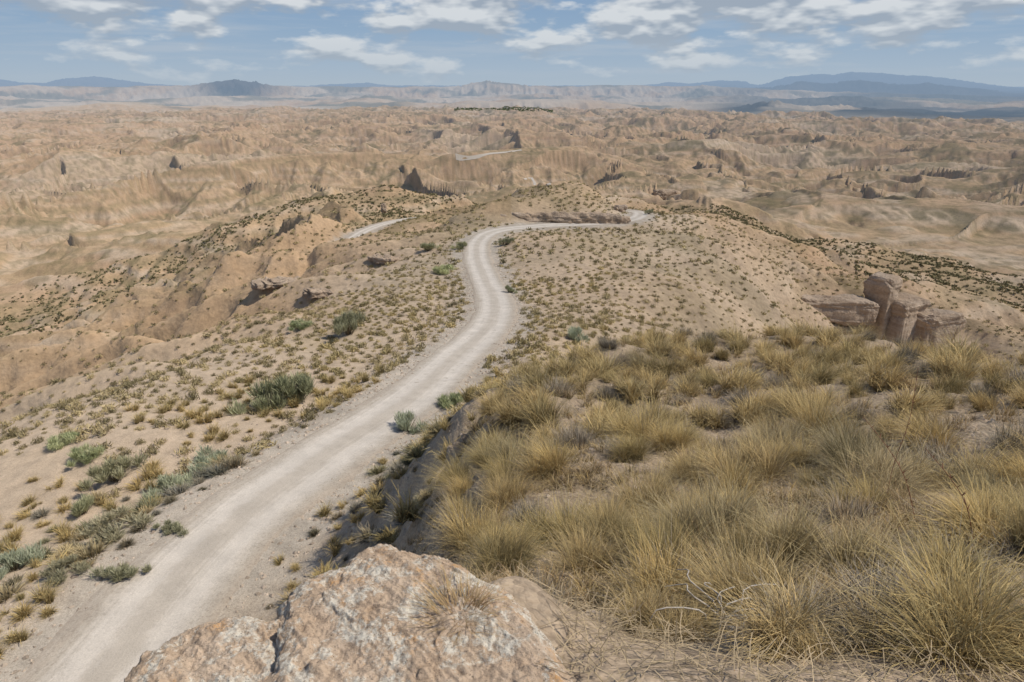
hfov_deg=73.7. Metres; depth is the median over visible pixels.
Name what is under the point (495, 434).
grass tussock
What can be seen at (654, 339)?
grass tussock
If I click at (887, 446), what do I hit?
flower stalk
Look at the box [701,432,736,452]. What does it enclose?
dead tussock
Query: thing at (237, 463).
cushion shrub
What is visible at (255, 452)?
cushion shrub
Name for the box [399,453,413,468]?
cushion shrub
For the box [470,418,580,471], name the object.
grass tussock
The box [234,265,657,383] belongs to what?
verge tufts
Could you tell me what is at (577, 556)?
grass tussock
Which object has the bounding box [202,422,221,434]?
verge grass clump
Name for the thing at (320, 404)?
verge grass clump
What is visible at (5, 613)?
verge grass clump
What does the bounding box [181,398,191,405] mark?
verge grass clump
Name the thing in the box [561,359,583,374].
grass tussock
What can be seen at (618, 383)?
grass tussock
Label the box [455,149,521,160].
track
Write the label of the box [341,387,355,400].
verge grass clump
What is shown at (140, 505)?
cushion shrub
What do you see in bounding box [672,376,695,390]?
dead tussock
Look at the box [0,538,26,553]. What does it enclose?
verge grass clump
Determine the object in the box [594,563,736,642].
grass tussock
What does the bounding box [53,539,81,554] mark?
cushion shrub
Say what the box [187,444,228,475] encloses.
broom shrub
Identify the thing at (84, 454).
broom shrub
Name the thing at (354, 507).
cushion shrub
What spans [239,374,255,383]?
verge grass clump
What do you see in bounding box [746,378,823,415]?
grass tussock
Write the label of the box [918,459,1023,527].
grass tussock
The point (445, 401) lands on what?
broom shrub
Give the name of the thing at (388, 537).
verge grass clump
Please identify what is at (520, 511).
dead tussock
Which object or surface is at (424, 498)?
cushion shrub
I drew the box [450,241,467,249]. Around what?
broom shrub
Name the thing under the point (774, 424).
grass tussock
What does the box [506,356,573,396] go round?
grass tussock
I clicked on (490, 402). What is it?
grass tussock
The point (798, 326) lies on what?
grass tussock
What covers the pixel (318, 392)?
verge grass clump
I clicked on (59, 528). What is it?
verge grass clump
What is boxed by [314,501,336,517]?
verge grass clump
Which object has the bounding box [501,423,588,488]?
grass tussock
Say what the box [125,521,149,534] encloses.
cushion shrub
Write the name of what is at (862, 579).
dead tussock
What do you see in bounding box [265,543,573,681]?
lichen rock
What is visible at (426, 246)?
broom shrub
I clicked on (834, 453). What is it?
grass tussock
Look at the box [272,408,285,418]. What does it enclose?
verge grass clump
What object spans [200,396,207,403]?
verge grass clump
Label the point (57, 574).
broom shrub
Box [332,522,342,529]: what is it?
verge grass clump
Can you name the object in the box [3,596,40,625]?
verge grass clump
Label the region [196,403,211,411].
verge grass clump
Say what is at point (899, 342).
dead tussock
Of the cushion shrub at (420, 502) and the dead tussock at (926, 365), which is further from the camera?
the cushion shrub at (420, 502)
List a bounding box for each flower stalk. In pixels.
[863,417,914,519]
[887,371,917,498]
[925,448,974,544]
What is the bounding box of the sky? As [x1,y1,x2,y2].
[0,0,1023,86]
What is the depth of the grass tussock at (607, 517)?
4.98 m
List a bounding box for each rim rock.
[437,463,453,505]
[444,432,470,466]
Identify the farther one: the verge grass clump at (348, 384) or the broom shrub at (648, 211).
the broom shrub at (648, 211)
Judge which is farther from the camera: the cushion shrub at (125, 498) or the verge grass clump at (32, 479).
the verge grass clump at (32, 479)
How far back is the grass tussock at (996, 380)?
10.68 m
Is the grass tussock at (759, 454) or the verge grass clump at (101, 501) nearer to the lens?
the grass tussock at (759, 454)
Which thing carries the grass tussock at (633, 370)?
on the ground at (96, 174)
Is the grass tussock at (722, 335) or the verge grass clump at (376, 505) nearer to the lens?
the grass tussock at (722, 335)
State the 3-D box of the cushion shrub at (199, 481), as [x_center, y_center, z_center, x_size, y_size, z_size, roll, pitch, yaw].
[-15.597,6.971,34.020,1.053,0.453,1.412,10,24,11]
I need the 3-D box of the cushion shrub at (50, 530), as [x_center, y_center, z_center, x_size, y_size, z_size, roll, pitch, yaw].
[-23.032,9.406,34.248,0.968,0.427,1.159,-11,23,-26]
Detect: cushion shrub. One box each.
[0,571,25,586]
[0,572,31,603]
[29,507,53,522]
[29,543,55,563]
[37,536,52,543]
[41,540,85,566]
[43,522,59,532]
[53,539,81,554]
[62,535,110,567]
[67,525,92,540]
[71,519,99,534]
[76,555,95,571]
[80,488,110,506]
[109,503,136,524]
[115,536,139,551]
[121,495,131,501]
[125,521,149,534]
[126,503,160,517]
[128,497,160,514]
[150,508,165,516]
[155,482,191,502]
[157,494,179,505]
[185,465,208,483]
[190,476,207,486]
[195,461,231,480]
[198,453,230,470]
[216,453,255,469]
[250,450,259,456]
[275,589,294,607]
[306,526,321,537]
[327,511,345,521]
[344,498,363,518]
[349,520,376,547]
[363,462,390,476]
[364,526,388,546]
[368,473,387,485]
[380,502,404,529]
[381,462,402,479]
[385,459,398,471]
[394,439,430,461]
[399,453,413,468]
[400,441,413,452]
[411,490,427,507]
[413,487,433,502]
[420,414,446,440]
[424,475,431,484]
[462,417,483,436]
[470,388,487,397]
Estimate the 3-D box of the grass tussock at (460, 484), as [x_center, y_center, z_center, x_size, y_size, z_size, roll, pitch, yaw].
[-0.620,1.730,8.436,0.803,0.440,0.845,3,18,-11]
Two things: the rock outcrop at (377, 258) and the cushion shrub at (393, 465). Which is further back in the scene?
the rock outcrop at (377, 258)
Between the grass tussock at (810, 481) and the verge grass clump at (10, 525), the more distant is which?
the verge grass clump at (10, 525)
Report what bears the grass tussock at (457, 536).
on the ground at (96, 174)
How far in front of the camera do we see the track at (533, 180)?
1022.39 m
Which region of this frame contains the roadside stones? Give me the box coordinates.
[0,260,605,680]
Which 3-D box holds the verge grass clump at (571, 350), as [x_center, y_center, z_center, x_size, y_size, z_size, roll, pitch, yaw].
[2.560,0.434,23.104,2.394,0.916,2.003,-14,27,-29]
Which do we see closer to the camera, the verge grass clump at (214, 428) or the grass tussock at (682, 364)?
the grass tussock at (682, 364)
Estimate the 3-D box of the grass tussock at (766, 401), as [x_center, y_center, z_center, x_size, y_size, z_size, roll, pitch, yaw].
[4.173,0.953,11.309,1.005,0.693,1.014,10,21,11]
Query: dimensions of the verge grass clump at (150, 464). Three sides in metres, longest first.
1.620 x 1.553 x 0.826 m
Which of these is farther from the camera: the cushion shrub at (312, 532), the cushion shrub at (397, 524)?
the cushion shrub at (312, 532)
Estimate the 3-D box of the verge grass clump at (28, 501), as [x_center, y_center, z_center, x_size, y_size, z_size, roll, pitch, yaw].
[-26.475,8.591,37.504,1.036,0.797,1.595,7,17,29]
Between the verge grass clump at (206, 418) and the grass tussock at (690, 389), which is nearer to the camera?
the grass tussock at (690, 389)
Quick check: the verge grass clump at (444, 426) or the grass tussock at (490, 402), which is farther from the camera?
the verge grass clump at (444, 426)
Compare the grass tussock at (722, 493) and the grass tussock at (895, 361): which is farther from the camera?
the grass tussock at (895, 361)
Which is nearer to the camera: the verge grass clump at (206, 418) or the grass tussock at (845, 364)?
the grass tussock at (845, 364)
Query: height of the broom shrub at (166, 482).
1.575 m
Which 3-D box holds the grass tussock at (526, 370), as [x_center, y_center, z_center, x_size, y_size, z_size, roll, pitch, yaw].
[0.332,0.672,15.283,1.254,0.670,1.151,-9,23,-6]
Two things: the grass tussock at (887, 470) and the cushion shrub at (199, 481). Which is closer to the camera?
the grass tussock at (887, 470)
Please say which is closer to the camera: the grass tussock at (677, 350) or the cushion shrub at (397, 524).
the grass tussock at (677, 350)
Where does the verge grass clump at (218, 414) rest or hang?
on the ground at (96, 174)
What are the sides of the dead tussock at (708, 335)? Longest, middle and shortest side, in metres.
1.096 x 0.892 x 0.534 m
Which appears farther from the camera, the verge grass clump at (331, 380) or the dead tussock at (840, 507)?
the verge grass clump at (331, 380)
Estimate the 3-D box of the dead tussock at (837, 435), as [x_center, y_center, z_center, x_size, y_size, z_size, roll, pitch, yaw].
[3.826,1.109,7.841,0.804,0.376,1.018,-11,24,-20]
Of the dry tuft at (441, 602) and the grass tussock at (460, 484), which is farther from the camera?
the grass tussock at (460, 484)
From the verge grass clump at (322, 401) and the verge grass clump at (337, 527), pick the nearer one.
the verge grass clump at (337, 527)
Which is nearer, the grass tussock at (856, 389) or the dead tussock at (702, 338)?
the grass tussock at (856, 389)
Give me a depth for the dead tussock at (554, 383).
13.03 m
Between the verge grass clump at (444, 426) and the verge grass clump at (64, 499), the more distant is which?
the verge grass clump at (64, 499)
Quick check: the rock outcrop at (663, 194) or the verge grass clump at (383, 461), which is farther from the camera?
the rock outcrop at (663, 194)
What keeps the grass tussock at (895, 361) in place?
on the ground at (96, 174)
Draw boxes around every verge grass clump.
[0,522,26,541]
[0,533,20,552]
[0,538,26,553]
[0,606,11,622]
[0,617,34,644]
[0,638,15,658]
[1,521,15,528]
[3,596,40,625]
[12,506,32,520]
[12,590,26,602]
[16,490,44,506]
[20,578,64,603]
[23,566,41,582]
[25,475,40,482]
[28,554,41,568]
[29,500,41,508]
[30,518,53,528]
[32,602,57,620]
[36,543,79,569]
[44,475,69,490]
[49,518,78,536]
[50,526,77,543]
[53,500,73,516]
[54,494,69,503]
[74,480,83,491]
[92,493,111,507]
[101,495,119,510]
[119,402,142,410]
[121,475,146,493]
[126,411,148,423]
[137,460,164,479]
[140,471,158,491]
[140,491,166,503]
[142,457,167,471]
[150,401,174,413]
[162,392,181,406]
[171,420,191,428]
[176,401,187,412]
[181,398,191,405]
[182,406,208,418]
[186,432,193,437]
[192,405,216,423]
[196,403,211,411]
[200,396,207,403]
[200,430,215,443]
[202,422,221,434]
[208,407,226,417]
[211,386,224,394]
[214,422,236,442]
[217,390,234,398]
[221,402,233,413]
[224,391,246,399]
[226,379,238,388]
[233,386,245,393]
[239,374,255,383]
[254,406,277,417]
[271,549,285,566]
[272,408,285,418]
[283,576,300,591]
[285,393,299,408]
[289,562,301,572]
[307,560,329,575]
[308,557,346,577]
[311,387,325,396]
[314,395,333,407]
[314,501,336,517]
[315,400,330,409]
[320,374,328,382]
[322,536,347,556]
[324,373,339,383]
[326,391,336,398]
[326,535,340,545]
[331,402,340,407]
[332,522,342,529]
[335,384,348,394]
[335,499,349,509]
[337,383,355,394]
[340,381,350,388]
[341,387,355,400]
[342,534,358,545]
[345,375,361,382]
[348,383,365,392]
[348,503,367,524]
[351,485,366,497]
[354,481,390,515]
[358,370,369,381]
[364,523,403,544]
[369,476,386,493]
[370,376,381,384]
[373,368,383,373]
[374,456,387,464]
[380,480,429,524]
[388,463,409,481]
[415,427,432,441]
[423,433,458,468]
[433,418,450,430]
[435,410,451,421]
[453,383,476,402]
[464,406,484,421]
[470,380,487,391]
[475,377,503,388]
[480,382,493,391]
[482,373,492,382]
[484,369,511,392]
[490,366,506,378]
[530,357,542,364]
[562,340,585,362]
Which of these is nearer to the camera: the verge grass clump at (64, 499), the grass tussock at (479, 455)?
the grass tussock at (479, 455)
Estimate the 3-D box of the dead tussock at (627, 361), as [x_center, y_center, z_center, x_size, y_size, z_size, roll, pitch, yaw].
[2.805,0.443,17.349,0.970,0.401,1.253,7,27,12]
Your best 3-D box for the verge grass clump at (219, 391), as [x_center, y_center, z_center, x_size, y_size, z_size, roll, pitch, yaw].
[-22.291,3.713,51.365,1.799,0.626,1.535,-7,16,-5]
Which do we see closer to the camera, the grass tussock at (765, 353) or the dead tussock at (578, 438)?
the dead tussock at (578, 438)
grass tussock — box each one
[408,445,479,502]
[413,475,512,564]
[425,482,478,533]
[435,470,475,505]
[445,503,575,578]
[449,431,499,474]
[460,459,551,519]
[461,418,540,464]
[463,511,554,566]
[465,436,536,498]
[466,378,517,418]
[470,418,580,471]
[471,420,516,453]
[472,385,533,428]
[473,516,526,551]
[484,475,622,554]
[488,382,522,402]
[496,377,579,435]
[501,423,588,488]
[503,377,557,408]
[504,356,550,391]
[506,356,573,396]
[517,500,637,585]
[518,412,586,447]
[529,344,591,378]
[536,352,569,375]
[551,473,666,550]
[559,367,606,394]
[561,343,597,362]
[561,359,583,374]
[563,399,638,440]
[566,494,760,616]
[568,488,648,524]
[570,345,634,377]
[571,346,607,366]
[571,361,599,381]
[573,395,628,424]
[581,348,625,376]
[582,445,703,521]
[588,424,662,463]
[591,391,689,445]
[592,391,641,419]
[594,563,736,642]
[598,368,624,382]
[598,498,727,578]
[606,368,644,397]
[607,443,791,555]
[610,366,687,407]
[612,331,637,346]
[613,356,668,381]
[617,343,661,371]
[623,382,691,429]
[624,364,674,389]
[627,330,661,347]
[629,499,854,642]
[630,341,686,377]
[632,332,681,362]
[637,405,704,454]
[640,434,732,490]
[642,326,676,339]
[643,329,677,347]
[651,473,725,527]
[658,402,697,425]
[658,414,710,447]
[660,462,772,519]
[662,336,698,357]
[664,325,696,345]
[665,373,706,397]
[668,352,700,374]
[668,361,703,382]
[670,343,711,369]
[671,536,949,677]
[672,391,734,431]
[683,427,731,463]
[685,499,845,585]
[686,360,721,379]
[686,412,822,486]
[689,330,720,353]
[692,364,723,383]
[693,366,726,388]
[695,441,787,502]
[707,360,774,394]
[711,320,760,347]
[711,325,735,339]
[712,346,734,361]
[713,394,785,427]
[718,478,971,583]
[722,397,827,456]
[726,338,751,353]
[729,397,805,441]
[734,354,759,370]
[734,382,782,413]
[744,346,806,369]
[744,367,767,383]
[745,336,794,362]
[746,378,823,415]
[751,337,783,355]
[751,375,877,445]
[756,349,829,380]
[757,320,778,335]
[759,428,827,475]
[764,377,817,418]
[768,322,803,336]
[770,387,939,488]
[773,327,815,348]
[776,310,829,336]
[776,460,850,491]
[779,371,819,391]
[782,355,851,385]
[786,347,828,370]
[788,458,912,517]
[789,341,820,360]
[794,378,853,405]
[795,509,1023,681]
[796,338,819,352]
[805,325,846,344]
[805,330,864,357]
[807,342,851,362]
[809,342,850,368]
[816,420,897,456]
[820,351,868,378]
[820,423,957,506]
[825,323,842,334]
[827,332,877,361]
[831,436,963,498]
[835,373,861,384]
[836,374,881,398]
[837,328,875,349]
[842,355,883,379]
[842,493,1023,600]
[846,350,882,365]
[847,315,884,339]
[849,343,885,361]
[850,350,938,392]
[855,337,913,372]
[862,406,913,441]
[865,352,900,364]
[865,383,963,420]
[871,344,890,354]
[879,398,982,455]
[880,422,1023,492]
[886,337,940,358]
[895,464,1023,559]
[909,336,1006,375]
[910,324,993,362]
[910,381,961,409]
[911,336,939,355]
[917,338,1001,380]
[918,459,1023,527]
[927,362,993,395]
[930,446,1023,508]
[951,429,1023,489]
[952,456,1023,569]
[958,382,1010,413]
[964,336,994,356]
[971,351,1020,377]
[972,361,1023,393]
[975,411,1023,460]
[975,545,1023,659]
[981,479,1023,526]
[997,375,1023,409]
[998,350,1023,374]
[1010,345,1023,364]
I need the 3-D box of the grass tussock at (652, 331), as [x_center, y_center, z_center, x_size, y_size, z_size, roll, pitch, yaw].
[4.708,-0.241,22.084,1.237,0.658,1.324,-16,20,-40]
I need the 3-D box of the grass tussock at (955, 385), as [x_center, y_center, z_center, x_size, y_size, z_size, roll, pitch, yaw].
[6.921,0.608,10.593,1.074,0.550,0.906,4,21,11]
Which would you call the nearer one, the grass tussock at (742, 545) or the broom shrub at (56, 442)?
the grass tussock at (742, 545)
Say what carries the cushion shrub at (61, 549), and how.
on the ground at (96, 174)
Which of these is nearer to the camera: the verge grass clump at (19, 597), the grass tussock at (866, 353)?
the grass tussock at (866, 353)
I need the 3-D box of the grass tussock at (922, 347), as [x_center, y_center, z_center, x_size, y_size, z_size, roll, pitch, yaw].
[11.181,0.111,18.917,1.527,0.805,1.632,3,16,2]
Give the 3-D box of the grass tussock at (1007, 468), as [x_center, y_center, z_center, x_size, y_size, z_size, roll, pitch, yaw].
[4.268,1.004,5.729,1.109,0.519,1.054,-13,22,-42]
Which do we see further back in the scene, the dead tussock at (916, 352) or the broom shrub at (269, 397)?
the broom shrub at (269, 397)
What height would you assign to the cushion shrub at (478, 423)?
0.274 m
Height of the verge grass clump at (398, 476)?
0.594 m
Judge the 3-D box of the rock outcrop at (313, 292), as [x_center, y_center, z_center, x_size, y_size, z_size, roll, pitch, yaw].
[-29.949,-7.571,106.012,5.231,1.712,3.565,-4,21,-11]
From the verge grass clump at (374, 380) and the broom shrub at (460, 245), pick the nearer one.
the verge grass clump at (374, 380)
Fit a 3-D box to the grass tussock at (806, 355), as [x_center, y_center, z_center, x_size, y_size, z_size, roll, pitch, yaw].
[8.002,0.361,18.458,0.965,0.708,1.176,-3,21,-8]
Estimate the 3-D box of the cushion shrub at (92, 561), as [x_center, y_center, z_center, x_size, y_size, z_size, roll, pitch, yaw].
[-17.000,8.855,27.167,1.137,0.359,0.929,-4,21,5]
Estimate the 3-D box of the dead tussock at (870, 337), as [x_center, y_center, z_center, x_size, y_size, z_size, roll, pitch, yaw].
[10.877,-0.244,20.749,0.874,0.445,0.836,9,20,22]
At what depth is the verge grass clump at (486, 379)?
49.27 m
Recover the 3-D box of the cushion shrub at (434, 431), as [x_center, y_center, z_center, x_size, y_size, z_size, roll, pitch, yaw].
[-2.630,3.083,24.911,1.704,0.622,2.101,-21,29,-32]
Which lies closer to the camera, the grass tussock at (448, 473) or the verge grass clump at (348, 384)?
the grass tussock at (448, 473)
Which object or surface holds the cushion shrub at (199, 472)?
on the ground at (96, 174)
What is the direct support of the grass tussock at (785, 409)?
on the ground at (96, 174)
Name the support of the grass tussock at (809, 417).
on the ground at (96, 174)
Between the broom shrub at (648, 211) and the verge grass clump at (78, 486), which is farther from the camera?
the broom shrub at (648, 211)
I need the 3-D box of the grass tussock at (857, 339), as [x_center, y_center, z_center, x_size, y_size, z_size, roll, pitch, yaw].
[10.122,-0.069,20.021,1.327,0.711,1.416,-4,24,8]
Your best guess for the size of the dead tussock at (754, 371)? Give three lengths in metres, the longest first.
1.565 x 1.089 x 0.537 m
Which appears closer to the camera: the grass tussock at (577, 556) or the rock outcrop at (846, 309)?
the grass tussock at (577, 556)
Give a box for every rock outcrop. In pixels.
[250,276,302,290]
[302,287,333,299]
[367,253,400,263]
[380,203,386,212]
[500,211,630,223]
[613,204,627,212]
[653,189,677,199]
[801,294,879,325]
[859,272,902,339]
[884,292,930,343]
[911,307,966,349]
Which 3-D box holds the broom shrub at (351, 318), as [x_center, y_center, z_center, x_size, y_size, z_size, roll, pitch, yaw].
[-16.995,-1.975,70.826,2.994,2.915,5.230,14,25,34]
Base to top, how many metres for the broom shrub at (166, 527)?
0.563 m
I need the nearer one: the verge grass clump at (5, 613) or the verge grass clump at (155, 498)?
the verge grass clump at (5, 613)
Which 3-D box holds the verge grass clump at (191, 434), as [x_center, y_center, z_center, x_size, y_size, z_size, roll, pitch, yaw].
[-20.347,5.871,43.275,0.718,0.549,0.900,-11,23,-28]
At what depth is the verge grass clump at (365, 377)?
51.32 m
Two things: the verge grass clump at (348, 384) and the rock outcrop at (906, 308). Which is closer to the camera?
the verge grass clump at (348, 384)
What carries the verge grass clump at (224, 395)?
on the ground at (96, 174)
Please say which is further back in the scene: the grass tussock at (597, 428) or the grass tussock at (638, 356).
the grass tussock at (638, 356)
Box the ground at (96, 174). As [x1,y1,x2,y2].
[0,72,1023,681]
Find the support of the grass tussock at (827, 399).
on the ground at (96, 174)
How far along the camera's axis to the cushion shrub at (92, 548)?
28.07 m
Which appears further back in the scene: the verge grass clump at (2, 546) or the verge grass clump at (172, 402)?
the verge grass clump at (172, 402)
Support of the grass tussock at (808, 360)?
on the ground at (96, 174)
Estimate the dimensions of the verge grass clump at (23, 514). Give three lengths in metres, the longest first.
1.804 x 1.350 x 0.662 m
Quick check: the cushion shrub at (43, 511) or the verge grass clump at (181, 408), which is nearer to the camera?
the cushion shrub at (43, 511)
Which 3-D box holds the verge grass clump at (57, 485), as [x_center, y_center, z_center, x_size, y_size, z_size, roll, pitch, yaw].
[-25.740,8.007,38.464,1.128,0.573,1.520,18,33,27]
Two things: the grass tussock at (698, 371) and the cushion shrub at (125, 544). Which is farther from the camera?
the cushion shrub at (125, 544)
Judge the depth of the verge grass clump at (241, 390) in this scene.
51.73 m
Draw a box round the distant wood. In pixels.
[454,106,552,112]
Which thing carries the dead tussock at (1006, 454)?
on the ground at (96, 174)
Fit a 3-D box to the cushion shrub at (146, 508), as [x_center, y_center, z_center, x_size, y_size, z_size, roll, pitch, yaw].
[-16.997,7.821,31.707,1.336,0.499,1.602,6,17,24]
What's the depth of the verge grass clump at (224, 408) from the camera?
47.30 m
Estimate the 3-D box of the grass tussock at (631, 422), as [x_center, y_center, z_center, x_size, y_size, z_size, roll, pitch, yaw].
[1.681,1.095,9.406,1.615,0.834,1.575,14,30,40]
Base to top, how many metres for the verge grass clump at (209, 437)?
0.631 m
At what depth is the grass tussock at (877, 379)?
12.06 m
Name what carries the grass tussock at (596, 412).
on the ground at (96, 174)
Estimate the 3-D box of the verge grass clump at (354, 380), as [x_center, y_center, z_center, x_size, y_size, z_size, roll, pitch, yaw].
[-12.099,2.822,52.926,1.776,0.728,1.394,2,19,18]
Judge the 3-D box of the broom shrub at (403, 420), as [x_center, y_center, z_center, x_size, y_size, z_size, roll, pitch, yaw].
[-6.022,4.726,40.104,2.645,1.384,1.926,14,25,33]
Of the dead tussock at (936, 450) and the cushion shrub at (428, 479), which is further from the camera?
the cushion shrub at (428, 479)
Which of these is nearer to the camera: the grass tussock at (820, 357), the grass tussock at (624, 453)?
the grass tussock at (624, 453)
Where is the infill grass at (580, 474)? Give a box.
[288,322,1023,667]
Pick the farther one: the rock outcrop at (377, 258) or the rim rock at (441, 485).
the rock outcrop at (377, 258)
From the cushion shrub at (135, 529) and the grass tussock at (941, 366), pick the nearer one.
the grass tussock at (941, 366)
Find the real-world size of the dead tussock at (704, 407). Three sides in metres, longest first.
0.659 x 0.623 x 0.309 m
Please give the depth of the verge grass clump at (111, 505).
36.28 m
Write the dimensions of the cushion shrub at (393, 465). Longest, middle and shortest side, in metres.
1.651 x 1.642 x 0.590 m
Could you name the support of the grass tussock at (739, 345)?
on the ground at (96, 174)
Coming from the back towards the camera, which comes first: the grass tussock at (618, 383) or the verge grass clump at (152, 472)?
the verge grass clump at (152, 472)
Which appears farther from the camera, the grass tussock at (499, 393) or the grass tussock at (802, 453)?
the grass tussock at (499, 393)
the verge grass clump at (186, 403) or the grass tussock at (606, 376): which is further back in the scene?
the verge grass clump at (186, 403)
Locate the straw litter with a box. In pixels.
[456,442,1023,681]
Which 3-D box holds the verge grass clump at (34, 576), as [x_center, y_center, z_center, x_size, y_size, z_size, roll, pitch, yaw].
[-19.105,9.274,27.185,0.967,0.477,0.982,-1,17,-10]
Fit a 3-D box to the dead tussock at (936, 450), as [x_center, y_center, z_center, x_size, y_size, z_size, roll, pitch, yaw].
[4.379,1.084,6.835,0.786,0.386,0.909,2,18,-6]
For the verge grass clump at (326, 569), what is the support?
on the ground at (96, 174)
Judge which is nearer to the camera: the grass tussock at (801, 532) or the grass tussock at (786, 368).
the grass tussock at (801, 532)
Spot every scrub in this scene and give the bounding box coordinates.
[0,181,1023,373]
[0,184,1023,336]
[0,260,765,500]
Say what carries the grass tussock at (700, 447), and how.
on the ground at (96, 174)
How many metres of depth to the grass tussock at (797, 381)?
12.90 m
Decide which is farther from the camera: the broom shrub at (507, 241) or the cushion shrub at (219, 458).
the broom shrub at (507, 241)
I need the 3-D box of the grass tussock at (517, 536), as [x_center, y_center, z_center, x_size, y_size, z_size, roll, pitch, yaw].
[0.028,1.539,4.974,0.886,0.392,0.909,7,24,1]
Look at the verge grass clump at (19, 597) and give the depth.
25.66 m
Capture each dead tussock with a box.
[489,562,586,611]
[501,495,550,527]
[503,370,537,394]
[535,376,577,398]
[545,415,604,451]
[589,382,621,401]
[593,333,620,350]
[597,429,636,450]
[611,351,634,370]
[669,391,692,405]
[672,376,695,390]
[673,326,694,335]
[687,329,720,345]
[691,402,719,415]
[700,330,718,339]
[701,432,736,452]
[719,384,760,405]
[737,359,773,381]
[741,362,766,377]
[753,365,791,389]
[793,548,971,619]
[799,486,880,529]
[810,343,829,358]
[813,422,869,446]
[834,397,881,419]
[857,326,880,341]
[861,362,892,383]
[888,333,918,347]
[891,340,930,360]
[897,361,932,378]
[899,351,919,364]
[910,431,972,471]
[916,355,935,373]
[955,377,1005,402]
[964,404,1023,458]
[983,442,1023,469]
[996,363,1023,387]
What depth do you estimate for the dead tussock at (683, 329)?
23.24 m
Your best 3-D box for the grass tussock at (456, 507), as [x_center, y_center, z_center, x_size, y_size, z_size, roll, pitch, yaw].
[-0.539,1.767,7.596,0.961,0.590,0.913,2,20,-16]
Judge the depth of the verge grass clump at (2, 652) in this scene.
22.79 m
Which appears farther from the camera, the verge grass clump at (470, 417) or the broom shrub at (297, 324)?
the broom shrub at (297, 324)
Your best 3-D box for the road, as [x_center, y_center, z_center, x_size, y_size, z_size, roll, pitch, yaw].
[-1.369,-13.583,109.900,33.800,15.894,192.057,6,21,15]
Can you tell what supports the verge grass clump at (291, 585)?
on the ground at (96, 174)
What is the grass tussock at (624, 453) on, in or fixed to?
on the ground at (96, 174)
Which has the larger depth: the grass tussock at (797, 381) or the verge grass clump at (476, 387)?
the verge grass clump at (476, 387)
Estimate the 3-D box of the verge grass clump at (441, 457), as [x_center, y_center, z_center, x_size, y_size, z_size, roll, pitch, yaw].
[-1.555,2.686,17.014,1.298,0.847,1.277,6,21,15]
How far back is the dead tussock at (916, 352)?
17.71 m
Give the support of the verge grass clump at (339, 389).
on the ground at (96, 174)
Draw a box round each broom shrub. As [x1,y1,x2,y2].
[0,541,45,579]
[29,553,91,586]
[44,430,79,450]
[64,443,106,467]
[66,492,96,516]
[69,504,155,545]
[76,450,148,490]
[86,561,153,582]
[137,470,195,504]
[150,519,188,536]
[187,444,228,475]
[227,373,299,415]
[272,370,316,403]
[287,318,314,330]
[331,307,365,335]
[393,408,429,434]
[420,242,440,250]
[432,263,456,274]
[433,392,463,408]
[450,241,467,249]
[498,237,514,244]
[505,285,517,293]
[566,325,589,342]
[644,209,653,213]
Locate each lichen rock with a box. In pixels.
[124,616,280,681]
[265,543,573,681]
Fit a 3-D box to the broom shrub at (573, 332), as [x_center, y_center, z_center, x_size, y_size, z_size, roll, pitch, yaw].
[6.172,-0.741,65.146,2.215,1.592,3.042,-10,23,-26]
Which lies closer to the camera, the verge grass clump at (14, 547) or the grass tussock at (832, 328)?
the grass tussock at (832, 328)
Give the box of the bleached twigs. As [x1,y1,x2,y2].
[649,569,774,642]
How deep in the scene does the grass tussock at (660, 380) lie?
15.18 m
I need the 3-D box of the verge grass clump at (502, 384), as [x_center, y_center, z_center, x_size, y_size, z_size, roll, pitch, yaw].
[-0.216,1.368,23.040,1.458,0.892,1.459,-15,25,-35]
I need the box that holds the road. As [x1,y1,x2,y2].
[16,211,649,681]
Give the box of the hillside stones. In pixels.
[346,342,1023,662]
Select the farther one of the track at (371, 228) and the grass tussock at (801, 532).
the track at (371, 228)
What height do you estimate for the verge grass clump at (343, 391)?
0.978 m
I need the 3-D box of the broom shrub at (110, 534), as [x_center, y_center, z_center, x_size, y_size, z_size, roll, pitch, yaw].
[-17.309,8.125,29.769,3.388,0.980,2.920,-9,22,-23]
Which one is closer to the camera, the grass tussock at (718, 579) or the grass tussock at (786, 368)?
the grass tussock at (718, 579)
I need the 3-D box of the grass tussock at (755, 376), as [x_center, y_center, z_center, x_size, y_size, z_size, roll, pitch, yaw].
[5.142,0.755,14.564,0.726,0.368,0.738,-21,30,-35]
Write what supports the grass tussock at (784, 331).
on the ground at (96, 174)
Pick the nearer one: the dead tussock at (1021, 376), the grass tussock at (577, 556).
the grass tussock at (577, 556)
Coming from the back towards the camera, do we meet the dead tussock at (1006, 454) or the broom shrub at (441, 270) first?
the broom shrub at (441, 270)
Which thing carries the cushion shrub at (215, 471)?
on the ground at (96, 174)
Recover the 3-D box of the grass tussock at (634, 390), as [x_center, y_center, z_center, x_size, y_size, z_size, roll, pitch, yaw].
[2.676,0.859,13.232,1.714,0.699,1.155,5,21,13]
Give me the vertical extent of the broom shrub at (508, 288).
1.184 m
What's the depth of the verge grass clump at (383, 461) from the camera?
35.81 m
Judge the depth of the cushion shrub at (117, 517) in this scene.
34.53 m
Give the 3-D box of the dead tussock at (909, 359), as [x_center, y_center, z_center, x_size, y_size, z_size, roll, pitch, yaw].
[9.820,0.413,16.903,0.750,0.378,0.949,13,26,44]
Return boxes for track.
[345,217,416,238]
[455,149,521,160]
[524,177,550,184]
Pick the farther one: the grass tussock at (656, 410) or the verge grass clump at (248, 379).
the verge grass clump at (248, 379)
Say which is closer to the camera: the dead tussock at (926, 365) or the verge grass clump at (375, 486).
the dead tussock at (926, 365)
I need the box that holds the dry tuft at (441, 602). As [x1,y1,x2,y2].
[400,557,521,653]

